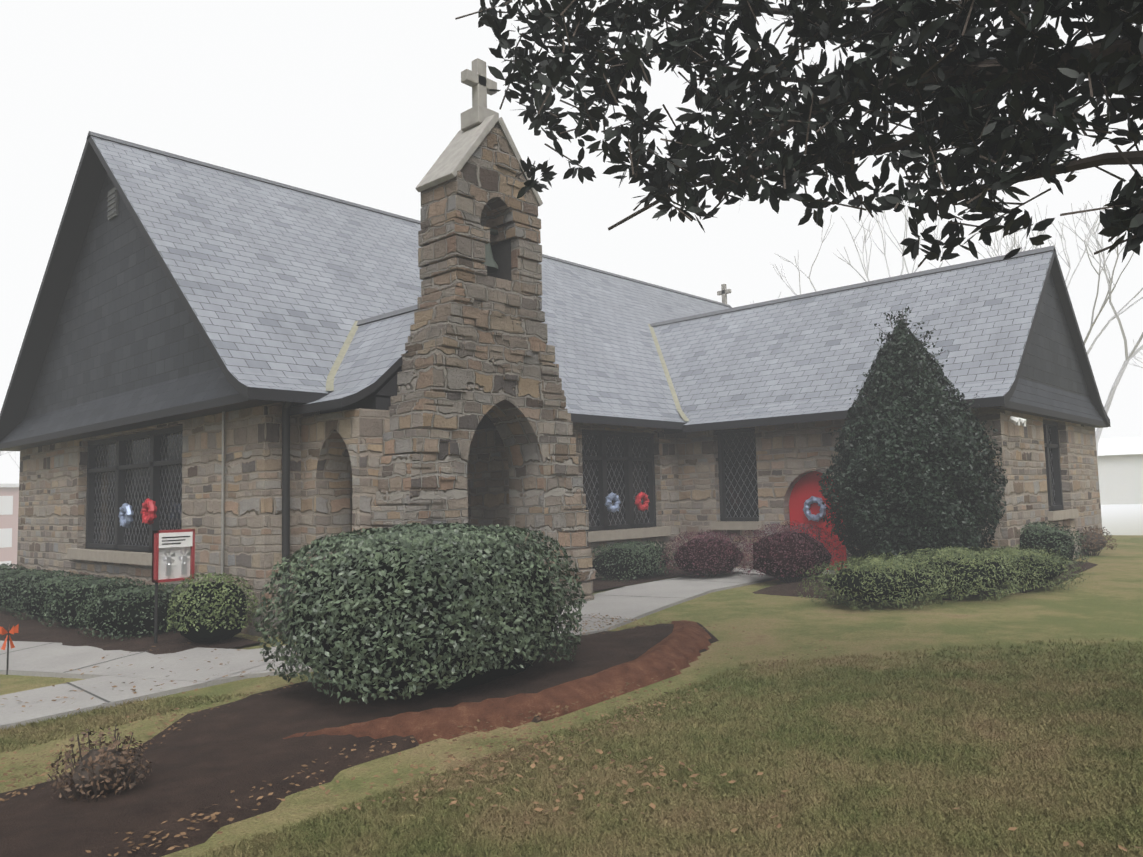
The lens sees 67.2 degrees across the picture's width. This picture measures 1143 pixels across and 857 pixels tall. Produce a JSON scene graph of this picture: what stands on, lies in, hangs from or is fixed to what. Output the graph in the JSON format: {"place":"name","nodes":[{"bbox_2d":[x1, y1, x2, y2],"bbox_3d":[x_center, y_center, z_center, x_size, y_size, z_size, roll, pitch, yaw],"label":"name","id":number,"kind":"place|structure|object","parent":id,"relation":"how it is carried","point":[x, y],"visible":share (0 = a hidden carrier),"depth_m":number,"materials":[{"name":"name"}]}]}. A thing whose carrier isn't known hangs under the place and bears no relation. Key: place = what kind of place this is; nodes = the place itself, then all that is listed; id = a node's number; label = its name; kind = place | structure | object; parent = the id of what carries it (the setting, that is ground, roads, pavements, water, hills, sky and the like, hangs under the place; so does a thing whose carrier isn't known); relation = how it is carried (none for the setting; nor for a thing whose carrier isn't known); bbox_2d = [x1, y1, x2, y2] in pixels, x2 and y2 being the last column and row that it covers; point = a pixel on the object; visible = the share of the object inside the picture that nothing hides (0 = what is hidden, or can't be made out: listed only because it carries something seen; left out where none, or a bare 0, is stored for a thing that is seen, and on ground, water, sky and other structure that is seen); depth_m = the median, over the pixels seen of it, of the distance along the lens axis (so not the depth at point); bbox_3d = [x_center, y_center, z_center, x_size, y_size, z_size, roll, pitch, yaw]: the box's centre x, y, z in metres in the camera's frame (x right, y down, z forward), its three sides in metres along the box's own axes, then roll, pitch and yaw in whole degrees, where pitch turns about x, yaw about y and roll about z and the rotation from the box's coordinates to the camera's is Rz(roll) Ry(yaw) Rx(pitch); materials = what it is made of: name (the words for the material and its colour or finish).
{"place":"outdoors","nodes":[
{"label":"outdoors","id":0,"kind":"place"},
{"bbox_2d":[0,661,286,729],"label":"sidewalk","id":1,"kind":"structure","parent":0,"point":[100,689],"depth_m":7.13,"materials":[{"name":"concrete"}]},
{"bbox_2d":[1,633,296,800],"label":"leaf litter","id":2,"kind":"object","parent":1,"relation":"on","point":[49,762],"visible":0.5,"depth_m":7.05,"materials":[{"name":"brown plant"}]},
{"bbox_2d":[0,641,296,681],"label":"sidewalk","id":3,"kind":"structure","parent":0,"point":[47,659],"depth_m":8.37,"materials":[{"name":"concrete"}]},
{"bbox_2d":[17,400,680,636],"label":"nave walls","id":4,"kind":"structure","parent":0,"point":[52,504],"depth_m":10.90,"materials":[{"name":"beige stone"}]},
{"bbox_2d":[356,304,417,325],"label":"roof ridge","id":5,"kind":"structure","parent":0,"point":[388,315],"depth_m":11.65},
{"bbox_2d":[320,366,495,429],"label":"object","id":6,"kind":"object","parent":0,"point":[379,398],"visible":0.17,"depth_m":9.73,"materials":[{"name":"black wood"}]},
{"bbox_2d":[246,568,782,678],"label":"sidewalk","id":7,"kind":"structure","parent":0,"point":[633,602],"depth_m":11.04,"materials":[{"name":"concrete"}]},
{"bbox_2d":[732,569,834,579],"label":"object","id":8,"kind":"object","parent":7,"relation":"on","point":[752,572],"visible":0.15,"depth_m":13.43,"materials":[{"name":"concrete"}]},
{"bbox_2d":[0,504,1142,856],"bbox_3d":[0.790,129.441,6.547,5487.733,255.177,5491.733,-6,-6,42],"label":"ground","id":9,"kind":"structure","parent":0,"point":[1102,602],"depth_m":7.41,"materials":[{"name":"green plant"}]},
{"bbox_2d":[0,484,18,568],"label":"brick building","id":10,"kind":"structure","parent":9,"relation":"on","point":[9,500],"depth_m":82.14,"materials":[{"name":"red"}]},
{"bbox_2d":[0,624,18,674],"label":"red bow","id":11,"kind":"object","parent":9,"relation":"on","point":[13,630],"visible":0.81,"depth_m":8.32,"materials":[{"name":"orange"}]},
{"bbox_2d":[0,606,264,654],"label":"mulch bed","id":12,"kind":"object","parent":9,"relation":"on","point":[32,630],"visible":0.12,"depth_m":9.76,"materials":[{"name":"brown soil"}]},
{"bbox_2d":[0,563,27,570],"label":"hedge","id":13,"kind":"object","parent":12,"relation":"on","point":[7,565],"visible":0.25,"depth_m":14.71,"materials":[{"name":"green plant"}]},
{"bbox_2d":[0,568,45,606],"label":"hedge","id":14,"kind":"object","parent":12,"relation":"on","point":[4,572],"visible":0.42,"depth_m":13.60,"materials":[{"name":"green plant"}]},
{"bbox_2d":[0,569,84,614],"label":"hedge","id":15,"kind":"object","parent":12,"relation":"on","point":[7,585],"visible":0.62,"depth_m":12.42,"materials":[{"name":"green plant"}]},
{"bbox_2d":[7,574,111,620],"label":"hedge","id":16,"kind":"object","parent":12,"relation":"on","point":[30,602],"visible":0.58,"depth_m":11.55,"materials":[{"name":"green plant"}]},
{"bbox_2d":[37,576,149,627],"bbox_3d":[-6.029,2.219,11.052,1.484,0.616,1.340,-6,-6,42],"label":"hedge","id":17,"kind":"object","parent":12,"relation":"on","point":[66,602],"visible":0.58,"depth_m":10.68,"materials":[{"name":"green plant"}]},
{"bbox_2d":[73,583,185,640],"bbox_3d":[-5.078,2.133,10.169,1.438,0.589,1.335,-6,-6,42],"label":"hedge","id":18,"kind":"object","parent":12,"relation":"on","point":[122,611],"visible":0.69,"depth_m":9.76,"materials":[{"name":"green plant"}]},
{"bbox_2d":[152,529,194,642],"bbox_3d":[-4.368,1.798,9.460,0.145,1.360,0.420,-6,-6,42],"label":"sign stand","id":19,"kind":"object","parent":12,"relation":"on","point":[173,555],"visible":0.83,"depth_m":9.45,"materials":[{"name":"red"}]},
{"bbox_2d":[165,572,258,642],"bbox_3d":[-3.903,1.933,9.328,0.881,0.757,0.889,-6,-6,42],"label":"shrub","id":20,"kind":"object","parent":12,"relation":"on","point":[209,611],"visible":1,"depth_m":9.09,"materials":[{"name":"green plant"}]},
{"bbox_2d":[301,408,390,569],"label":"porch wall","id":21,"kind":"structure","parent":9,"relation":"on","point":[336,447],"depth_m":9.88,"materials":[{"name":"stone"}]},
{"bbox_2d":[0,613,842,856],"bbox_3d":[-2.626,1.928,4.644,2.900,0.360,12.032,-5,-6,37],"label":"mulch bed","id":22,"kind":"object","parent":9,"relation":"on","point":[202,761],"visible":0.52,"depth_m":5.03,"materials":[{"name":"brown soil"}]},
{"bbox_2d":[46,725,152,801],"bbox_3d":[-2.495,1.803,4.575,0.490,0.420,0.501,-6,-6,42],"label":"small shrub","id":23,"kind":"object","parent":22,"relation":"on","point":[102,770],"visible":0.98,"depth_m":4.49,"materials":[{"name":"brown plant"}]},
{"bbox_2d":[254,522,586,703],"bbox_3d":[-1.144,1.415,6.961,2.063,1.313,2.489,-6,-6,42],"label":"bush","id":24,"kind":"object","parent":22,"relation":"on","point":[409,609],"visible":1,"depth_m":6.20,"materials":[{"name":"green plant"}]},
{"bbox_2d":[283,620,710,743],"bbox_3d":[-0.051,1.982,6.899,1.360,0.336,4.880,-6,-6,42],"label":"mulch border","id":25,"kind":"object","parent":22,"relation":"on","point":[681,645],"visible":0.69,"depth_m":5.98,"materials":[{"name":"brown wood"}]},
{"bbox_2d":[376,122,591,604],"bbox_3d":[-1.044,-0.032,10.312,0.620,7.360,3.014,-6,-6,42],"label":"bellcote","id":26,"kind":"object","parent":9,"relation":"on","point":[515,413],"visible":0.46,"depth_m":10.34,"materials":[{"name":"stone"}]},
{"bbox_2d":[415,58,542,205],"bbox_3d":[-1.128,-3.682,10.611,0.680,1.754,1.481,-6,-6,42],"label":"stone cross cap","id":27,"kind":"object","parent":26,"relation":"on","point":[479,119],"visible":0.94,"depth_m":10.44,"materials":[{"name":"beige stone"}]},
{"bbox_2d":[371,150,594,604],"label":"rough bellcote stones","id":28,"kind":"object","parent":26,"relation":"attached to","point":[525,336],"visible":0.75,"depth_m":9.94,"materials":[{"name":"brown stone"}]},
{"bbox_2d":[481,228,498,273],"bbox_3d":[-1.092,-2.194,10.491,0.407,0.540,0.517,-2,-5,6],"label":"bell","id":29,"kind":"object","parent":26,"relation":"attached to","point":[491,264],"visible":0.19,"depth_m":10.42,"materials":[{"name":"grey metal"}]},
{"bbox_2d":[487,239,511,280],"bbox_3d":[-1.119,-2.082,10.509,0.500,0.640,0.580,-6,-6,42],"label":"belfry lining","id":30,"kind":"object","parent":26,"relation":"on","point":[501,252],"visible":0.07,"depth_m":10.64,"materials":[{"name":"stone"}]},
{"bbox_2d":[470,428,509,540],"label":"porch wall","id":31,"kind":"structure","parent":9,"relation":"on","point":[489,478],"depth_m":11.75,"materials":[{"name":"stone"}]},
{"bbox_2d":[0,637,1142,856],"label":"grass","id":32,"kind":"structure","parent":9,"relation":"on","point":[1108,819],"depth_m":4.29,"materials":[{"name":"green plant"}]},
{"bbox_2d":[591,566,693,590],"bbox_3d":[0.829,2.368,13.454,1.200,0.153,4.400,-6,-6,42],"label":"mulch bed","id":33,"kind":"object","parent":9,"relation":"on","point":[600,584],"visible":0.31,"depth_m":13.06,"materials":[{"name":"brown soil"}]},
{"bbox_2d":[590,540,677,581],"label":"green shrub","id":34,"kind":"object","parent":33,"relation":"on","point":[629,560],"visible":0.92,"depth_m":13.12,"materials":[{"name":"green plant"}]},
{"bbox_2d":[148,732,1142,850],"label":"fallen leaves","id":35,"kind":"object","parent":9,"relation":"on","point":[733,830],"depth_m":4.32,"materials":[{"name":"brown plant"}]},
{"bbox_2d":[658,529,752,577],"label":"barberry shrub","id":36,"kind":"object","parent":9,"relation":"on","point":[709,553],"visible":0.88,"depth_m":13.03,"materials":[{"name":"purple plant"}]},
{"bbox_2d":[455,0,1142,266],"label":"magnolia tree","id":37,"kind":"object","parent":9,"relation":"on","point":[964,95],"visible":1,"depth_m":5.33,"materials":[{"name":"green plant"}]},
{"bbox_2d":[750,194,943,303],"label":"bare tree","id":38,"kind":"object","parent":9,"relation":"on","point":[884,253],"visible":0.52,"depth_m":45.32,"materials":[{"name":"grey plant"}]},
{"bbox_2d":[677,406,1103,568],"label":"transept walls","id":39,"kind":"structure","parent":9,"relation":"on","point":[788,456],"depth_m":14.30,"materials":[{"name":"beige stone"}]},
{"bbox_2d":[709,521,764,529],"bbox_3d":[2.917,1.670,14.836,1.040,0.140,0.360,-6,-6,42],"label":"window sill","id":40,"kind":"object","parent":39,"relation":"attached to","point":[731,525],"visible":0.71,"depth_m":14.70,"materials":[{"name":"stone"}]},
{"bbox_2d":[717,429,758,520],"bbox_3d":[2.943,0.806,14.957,0.840,1.600,0.100,-6,-6,42],"label":"transept window","id":41,"kind":"structure","parent":39,"relation":"attached to","point":[738,486],"depth_m":15.04,"materials":[{"name":"black glass"}]},
{"bbox_2d":[789,471,846,569],"bbox_3d":[4.032,1.513,13.963,1.150,1.720,0.060,-6,-6,42],"label":"red door","id":42,"kind":"structure","parent":39,"relation":"attached to","point":[805,487],"depth_m":14.04,"materials":[{"name":"red wood"}]},
{"bbox_2d":[803,496,825,521],"bbox_3d":[3.949,1.304,13.970,0.420,0.418,0.127,-6,-6,42],"label":"door wreath","id":43,"kind":"object","parent":42,"relation":"attached to","point":[807,511],"depth_m":13.93,"materials":[{"name":"white"}]},
{"bbox_2d":[653,250,1110,433],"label":"roof","id":44,"kind":"structure","parent":39,"relation":"on","point":[809,359],"depth_m":14.86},
{"bbox_2d":[648,324,688,420],"bbox_3d":[1.920,-1.274,17.548,0.106,2.647,4.408,-1,-5,-2],"label":"flashing","id":45,"kind":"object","parent":44,"relation":"attached to","point":[673,393],"depth_m":17.24,"materials":[{"name":"beige metal"}]},
{"bbox_2d":[992,272,1107,427],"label":"gable","id":46,"kind":"structure","parent":44,"relation":"attached to","point":[1051,383],"depth_m":14.11,"materials":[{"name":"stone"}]},
{"bbox_2d":[1009,416,1026,426],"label":"flood lamps","id":47,"kind":"object","parent":39,"relation":"attached to","point":[1016,421],"visible":1,"depth_m":12.09,"materials":[{"name":"white paint"}]},
{"bbox_2d":[1043,420,1063,510],"bbox_3d":[7.793,0.602,14.136,0.100,1.480,1.400,-6,-6,42],"label":"transept window","id":48,"kind":"structure","parent":39,"relation":"attached to","point":[1053,467],"depth_m":14.55,"materials":[{"name":"black glass"}]},
{"bbox_2d":[1047,509,1078,520],"bbox_3d":[7.864,1.404,14.024,0.360,0.140,1.600,-6,-6,42],"label":"window sill","id":49,"kind":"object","parent":39,"relation":"attached to","point":[1054,515],"visible":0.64,"depth_m":13.76,"materials":[{"name":"stone"}]},
{"bbox_2d":[752,561,1097,600],"bbox_3d":[5.375,2.157,12.533,3.250,0.154,6.000,-6,-6,42],"label":"mulch bed","id":50,"kind":"object","parent":9,"relation":"on","point":[787,589],"visible":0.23,"depth_m":11.20,"materials":[{"name":"brown soil"}]},
{"bbox_2d":[733,521,847,582],"bbox_3d":[3.149,1.778,12.439,1.610,0.908,1.845,-6,-6,42],"label":"barberry shrub","id":51,"kind":"object","parent":50,"relation":"on","point":[786,554],"visible":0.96,"depth_m":12.05,"materials":[{"name":"purple plant"}]},
{"bbox_2d":[796,550,976,610],"bbox_3d":[3.592,1.733,9.972,1.954,0.607,2.193,-6,-6,42],"label":"juniper shrub","id":52,"kind":"object","parent":50,"relation":"on","point":[874,578],"visible":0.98,"depth_m":9.59,"materials":[{"name":"green plant"}]},
{"bbox_2d":[816,306,1007,564],"bbox_3d":[4.613,0.259,11.769,2.330,3.932,2.434,-6,-6,42],"label":"holly tree","id":53,"kind":"object","parent":50,"relation":"on","point":[915,470],"visible":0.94,"depth_m":11.12,"materials":[{"name":"green plant"}]},
{"bbox_2d":[883,545,1045,600],"bbox_3d":[4.656,1.724,10.476,2.085,0.618,1.915,1,-5,-29],"label":"juniper shrub","id":54,"kind":"object","parent":50,"relation":"on","point":[984,573],"visible":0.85,"depth_m":9.99,"materials":[{"name":"green plant"}]},
{"bbox_2d":[980,545,1093,590],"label":"juniper shrub","id":55,"kind":"object","parent":50,"relation":"on","point":[1051,569],"visible":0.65,"depth_m":10.56,"materials":[{"name":"green plant"}]},
{"bbox_2d":[1017,521,1089,565],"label":"dark shrub","id":56,"kind":"object","parent":50,"relation":"on","point":[1045,535],"visible":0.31,"depth_m":12.24,"materials":[{"name":"green plant"}]},
{"bbox_2d":[930,203,1142,354],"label":"bare tree","id":57,"kind":"object","parent":9,"relation":"on","point":[1102,306],"visible":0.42,"depth_m":47.52,"materials":[{"name":"grey plant"}]},
{"bbox_2d":[964,194,1142,455],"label":"bare tree","id":58,"kind":"object","parent":9,"relation":"on","point":[1133,353],"visible":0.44,"depth_m":40.51,"materials":[{"name":"grey plant"}]},
{"bbox_2d":[1078,526,1116,555],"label":"shrub","id":59,"kind":"object","parent":9,"relation":"on","point":[1096,541],"visible":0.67,"depth_m":14.66,"materials":[{"name":"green plant"}]},
{"bbox_2d":[1097,436,1142,504],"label":"white building","id":60,"kind":"structure","parent":9,"relation":"on","point":[1120,467],"depth_m":56.11,"materials":[{"name":"white"}]},
{"bbox_2d":[1128,339,1142,367],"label":"bare tree","id":61,"kind":"object","parent":9,"relation":"on","point":[1136,358],"visible":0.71,"depth_m":56.22,"materials":[{"name":"grey plant"}]},
{"bbox_3d":[-1.201,-1.734,19.388,9.240,4.314,16.800,-6,-6,42],"label":"nave","id":62,"kind":"object","parent":9,"relation":"on","visible":0},
{"bbox_2d":[67,548,151,565],"bbox_3d":[-6.443,1.867,12.562,4.200,0.160,0.380,-6,-6,42],"label":"window sill","id":63,"kind":"structure","parent":62,"relation":"attached to","point":[127,557],"depth_m":12.57,"materials":[{"name":"stone"}]},
{"bbox_2d":[118,503,133,527],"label":"wreath","id":64,"kind":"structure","parent":62,"relation":"attached to","point":[126,514],"depth_m":12.12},
{"bbox_2d":[85,425,182,551],"bbox_3d":[-6.411,0.933,12.696,3.900,1.720,0.100,-6,-6,42],"label":"gable window","id":65,"kind":"structure","parent":62,"relation":"attached to","point":[135,470],"depth_m":12.88,"materials":[{"name":"black glass"}]},
{"bbox_2d":[140,498,156,524],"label":"wreath","id":66,"kind":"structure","parent":62,"relation":"attached to","point":[148,511],"depth_m":11.58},
{"bbox_2d":[221,412,224,581],"bbox_3d":[-4.191,1.256,10.336,0.035,2.950,0.035,-6,-6,42],"label":"conduit pipe","id":67,"kind":"object","parent":62,"relation":"attached to","point":[222,491],"visible":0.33,"depth_m":10.37,"materials":[{"name":"grey metal"}]},
{"bbox_2d":[282,402,293,634],"bbox_3d":[-3.207,1.165,9.786,0.252,3.195,0.090,-6,-6,42],"label":"downpipe","id":68,"kind":"object","parent":62,"relation":"attached to","point":[286,479],"visible":0.52,"depth_m":9.85,"materials":[{"name":"grey metal"}]},
{"bbox_2d":[290,311,414,415],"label":"porch roof","id":69,"kind":"structure","parent":62,"relation":"attached to","point":[372,361],"depth_m":10.28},
{"bbox_2d":[326,321,358,390],"bbox_3d":[-2.965,-0.985,11.118,0.176,1.277,2.176,-1,-5,-5],"label":"roof valley flashing","id":70,"kind":"object","parent":69,"relation":"attached to","point":[337,363],"visible":0.96,"depth_m":11.06,"materials":[{"name":"beige metal"}]},
{"bbox_2d":[0,134,730,450],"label":"roof","id":71,"kind":"structure","parent":62,"relation":"on","point":[279,290],"depth_m":13.61,"materials":[{"name":"stone"}]},
{"bbox_2d":[0,173,281,450],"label":"gable","id":72,"kind":"structure","parent":71,"relation":"attached to","point":[128,348],"depth_m":12.83,"materials":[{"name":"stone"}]},
{"bbox_2d":[107,187,118,219],"bbox_3d":[-7.043,-3.460,13.221,0.340,0.450,0.060,-6,-6,42],"label":"gable vent","id":73,"kind":"object","parent":72,"relation":"attached to","point":[113,202],"visible":1,"depth_m":13.17,"materials":[{"name":"grey"}]},
{"bbox_2d":[87,131,731,307],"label":"roof ridge","id":74,"kind":"structure","parent":71,"relation":"on","point":[142,147],"depth_m":15.62,"materials":[{"name":"grey"}]},
{"bbox_2d":[717,284,730,304],"bbox_3d":[4.604,-4.019,25.945,0.440,0.670,0.100,-6,-6,42],"label":"cross","id":75,"kind":"object","parent":71,"relation":"on","point":[724,291],"visible":0.82,"depth_m":25.91,"materials":[{"name":"stone"}]},
{"bbox_2d":[605,492,619,512],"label":"wreath","id":76,"kind":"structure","parent":62,"relation":"attached to","point":[610,497],"depth_m":14.03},
{"bbox_2d":[582,429,656,530],"bbox_3d":[0.754,0.876,14.599,0.100,1.650,2.050,-6,-6,42],"label":"nave window","id":77,"kind":"structure","parent":62,"relation":"attached to","point":[621,465],"depth_m":14.71,"materials":[{"name":"black glass"}]},
{"bbox_2d":[588,526,670,541],"bbox_3d":[0.835,1.772,14.472,0.380,0.160,2.290,-6,-6,42],"label":"window sill","id":78,"kind":"structure","parent":62,"relation":"attached to","point":[609,535],"depth_m":14.32,"materials":[{"name":"stone"}]},
{"bbox_2d":[635,492,648,510],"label":"wreath","id":79,"kind":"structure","parent":62,"relation":"attached to","point":[644,506],"depth_m":14.59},
{"bbox_2d":[0,0,1142,505],"label":"sky","id":80,"kind":"structure","parent":0,"point":[355,101],"materials":[{"name":"white"}]},
{"bbox_2d":[715,427,754,431],"bbox_3d":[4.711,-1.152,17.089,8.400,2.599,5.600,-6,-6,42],"label":"lintel","id":81,"kind":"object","parent":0,"point":[734,429],"depth_m":14.94,"materials":[{"name":"grey stone"}]},
{"bbox_2d":[650,245,1056,326],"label":"roof ridge","id":82,"kind":"structure","parent":0,"point":[945,268],"depth_m":16.31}
]}

